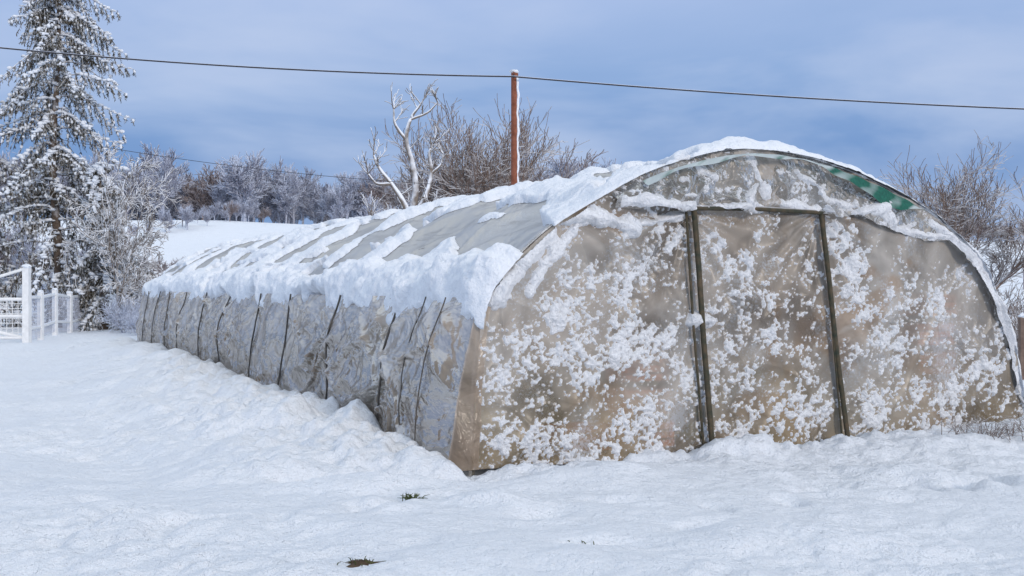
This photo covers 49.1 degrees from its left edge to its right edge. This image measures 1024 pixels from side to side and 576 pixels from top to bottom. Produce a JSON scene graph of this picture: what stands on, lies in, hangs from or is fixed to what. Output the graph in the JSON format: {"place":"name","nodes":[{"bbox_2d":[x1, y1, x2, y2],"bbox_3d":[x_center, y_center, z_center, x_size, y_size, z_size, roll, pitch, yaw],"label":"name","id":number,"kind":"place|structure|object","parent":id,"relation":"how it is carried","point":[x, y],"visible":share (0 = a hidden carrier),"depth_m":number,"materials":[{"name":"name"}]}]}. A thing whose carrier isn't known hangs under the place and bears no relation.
{"place":"outdoors","nodes":[
{"label":"outdoors","id":0,"kind":"place"},
{"bbox_2d":[0,220,1023,575],"bbox_3d":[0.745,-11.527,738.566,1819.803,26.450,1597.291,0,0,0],"label":"ground","id":1,"kind":"structure","parent":0,"point":[124,454],"depth_m":8.21,"materials":[{"name":"white snow"}]},
{"bbox_2d":[0,264,31,342],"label":"white gate","id":2,"kind":"structure","parent":1,"relation":"on","point":[25,314],"depth_m":29.91,"materials":[{"name":"paint"}]},
{"bbox_2d":[0,117,52,326],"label":"spruce tree","id":3,"kind":"object","parent":1,"relation":"on","point":[4,163],"visible":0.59,"depth_m":42.15,"materials":[{"name":"white plant"}]},
{"bbox_2d":[17,267,80,313],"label":"shrub","id":4,"kind":"object","parent":1,"relation":"on","point":[46,300],"visible":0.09,"depth_m":46.53,"materials":[{"name":"grey plant"}]},
{"bbox_2d":[31,288,81,342],"bbox_3d":[-14.470,0.861,35.857,0.208,1.736,11.854,0,0,-14],"label":"white fence","id":5,"kind":"object","parent":1,"relation":"on","point":[40,297],"visible":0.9,"depth_m":34.73,"materials":[{"name":"paint"}]},
{"bbox_2d":[0,0,160,327],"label":"spruce tree","id":6,"kind":"object","parent":1,"relation":"on","point":[48,33],"visible":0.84,"depth_m":41.60,"materials":[{"name":"white plant"}]},
{"bbox_2d":[47,151,141,331],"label":"spruce tree","id":7,"kind":"object","parent":1,"relation":"on","point":[93,295],"visible":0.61,"depth_m":40.67,"materials":[{"name":"white plant"}]},
{"bbox_2d":[95,290,142,333],"bbox_3d":[-12.939,0.773,37.537,2.012,1.536,1.691,0,0,-16],"label":"shrub","id":8,"kind":"object","parent":1,"relation":"on","point":[114,318],"visible":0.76,"depth_m":37.37,"materials":[{"name":"white plant"}]},
{"bbox_2d":[59,123,182,330],"bbox_3d":[-13.570,-2.156,39.047,4.799,7.414,3.301,0,0,0],"label":"snowy tree","id":9,"kind":"object","parent":1,"relation":"on","point":[131,248],"visible":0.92,"depth_m":38.87,"materials":[{"name":"white wood"}]},
{"bbox_2d":[118,308,138,333],"bbox_3d":[-11.837,1.099,35.976,1.684,1.004,1.391,0,0,21],"label":"shrub","id":10,"kind":"object","parent":1,"relation":"on","point":[130,322],"visible":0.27,"depth_m":35.82,"materials":[{"name":"white plant"}]},
{"bbox_2d":[125,263,170,291],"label":"shrub","id":11,"kind":"object","parent":1,"relation":"on","point":[146,278],"visible":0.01,"depth_m":50.10,"materials":[{"name":"grey plant"}]},
{"bbox_2d":[337,556,373,565],"bbox_3d":[-0.800,1.446,5.925,0.156,0.030,0.245,0,0,42],"label":"grass tuft","id":12,"kind":"object","parent":1,"relation":"on","point":[359,559],"visible":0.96,"depth_m":5.90,"materials":[{"name":"green plant"}]},
{"bbox_2d":[340,559,383,567],"bbox_3d":[-0.775,1.453,5.915,0.299,0.050,0.158,0,0,-17],"label":"earth patch","id":13,"kind":"object","parent":1,"relation":"on","point":[358,563],"visible":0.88,"depth_m":5.88,"materials":[{"name":"soil"}]},
{"bbox_2d":[353,79,456,215],"bbox_3d":[-3.040,-2.225,32.013,2.976,7.433,1.127,0,0,-8],"label":"dead tree","id":14,"kind":"object","parent":1,"relation":"on","point":[415,194],"visible":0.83,"depth_m":31.98,"materials":[{"name":"white wood"}]},
{"bbox_2d":[401,492,429,500],"bbox_3d":[-0.688,1.468,7.848,0.233,0.058,0.177,0,0,18],"label":"grass tuft","id":15,"kind":"object","parent":1,"relation":"on","point":[407,496],"visible":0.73,"depth_m":7.84,"materials":[{"name":"green plant"}]},
{"bbox_2d":[366,94,596,214],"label":"bare tree","id":16,"kind":"object","parent":1,"relation":"on","point":[450,181],"visible":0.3,"depth_m":43.16,"materials":[{"name":"plant"}]},
{"bbox_2d":[0,141,1023,293],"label":"distant woodland","id":17,"kind":"object","parent":1,"relation":"on","point":[242,193],"visible":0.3,"depth_m":144.54,"materials":[{"name":"grey plant"}]},
{"bbox_2d":[509,70,519,184],"bbox_3d":[0.071,-1.485,24.961,0.221,6.781,0.294,0,0,-25],"label":"utility pole","id":18,"kind":"object","parent":1,"relation":"on","point":[515,128],"visible":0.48,"depth_m":24.93,"materials":[{"name":"brown wood"}]},
{"bbox_2d":[2,128,488,186],"bbox_3d":[-14.961,-6.075,25.101,30.003,7.661,0.011,0,0,0],"label":"telephone line","id":19,"kind":"object","parent":18,"relation":"attached to","point":[246,167],"visible":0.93,"depth_m":25.09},
{"bbox_2d":[0,47,1023,109],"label":"overhead power line","id":20,"kind":"object","parent":18,"relation":"attached to","point":[515,77],"visible":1,"depth_m":24.79,"materials":[{"name":"metal cable"},{"name":"black rubber"}]},
{"bbox_2d":[136,136,1023,476],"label":"polytunnel","id":21,"kind":"structure","parent":1,"relation":"on","point":[702,294],"depth_m":10.68,"materials":[{"name":"translucent polythene sheeting"},{"name":"galvanised steel"},{"name":"snow"}]},
{"bbox_2d":[877,130,1023,289],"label":"bare tree","id":22,"kind":"object","parent":1,"relation":"on","point":[951,215],"visible":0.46,"depth_m":31.17,"materials":[{"name":"plant"}]},
{"bbox_2d":[928,417,1017,437],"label":"bramble stems","id":23,"kind":"object","parent":1,"relation":"on","point":[960,428],"visible":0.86,"depth_m":10.71,"materials":[{"name":"plant"}]},
{"bbox_2d":[944,420,1022,441],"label":"bramble stems","id":24,"kind":"object","parent":1,"relation":"on","point":[997,429],"visible":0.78,"depth_m":10.72,"materials":[{"name":"plant"}]},
{"bbox_2d":[989,417,1023,434],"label":"bramble stems","id":25,"kind":"object","parent":1,"relation":"on","point":[1018,425],"visible":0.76,"depth_m":10.88,"materials":[{"name":"plant"}]},
{"bbox_2d":[996,279,1023,320],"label":"shrub","id":26,"kind":"object","parent":1,"relation":"on","point":[1007,295],"visible":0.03,"depth_m":32.52,"materials":[{"name":"white plant"}]},
{"bbox_2d":[1008,294,1023,351],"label":"shrub","id":27,"kind":"object","parent":1,"relation":"on","point":[1015,327],"visible":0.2,"depth_m":20.38,"materials":[{"name":"plant"}]},
{"bbox_2d":[1009,291,1023,343],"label":"shrub","id":28,"kind":"object","parent":1,"relation":"on","point":[1017,308],"visible":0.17,"depth_m":21.61,"materials":[{"name":"white plant"}]},
{"bbox_2d":[1018,312,1023,379],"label":"fence post","id":29,"kind":"object","parent":1,"relation":"on","point":[1021,337],"visible":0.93,"depth_m":17.95,"materials":[{"name":"brown wood"}]},
{"bbox_2d":[0,0,1023,241],"label":"sky","id":30,"kind":"structure","parent":0,"point":[947,52],"materials":[{"name":"blue"}]}
]}

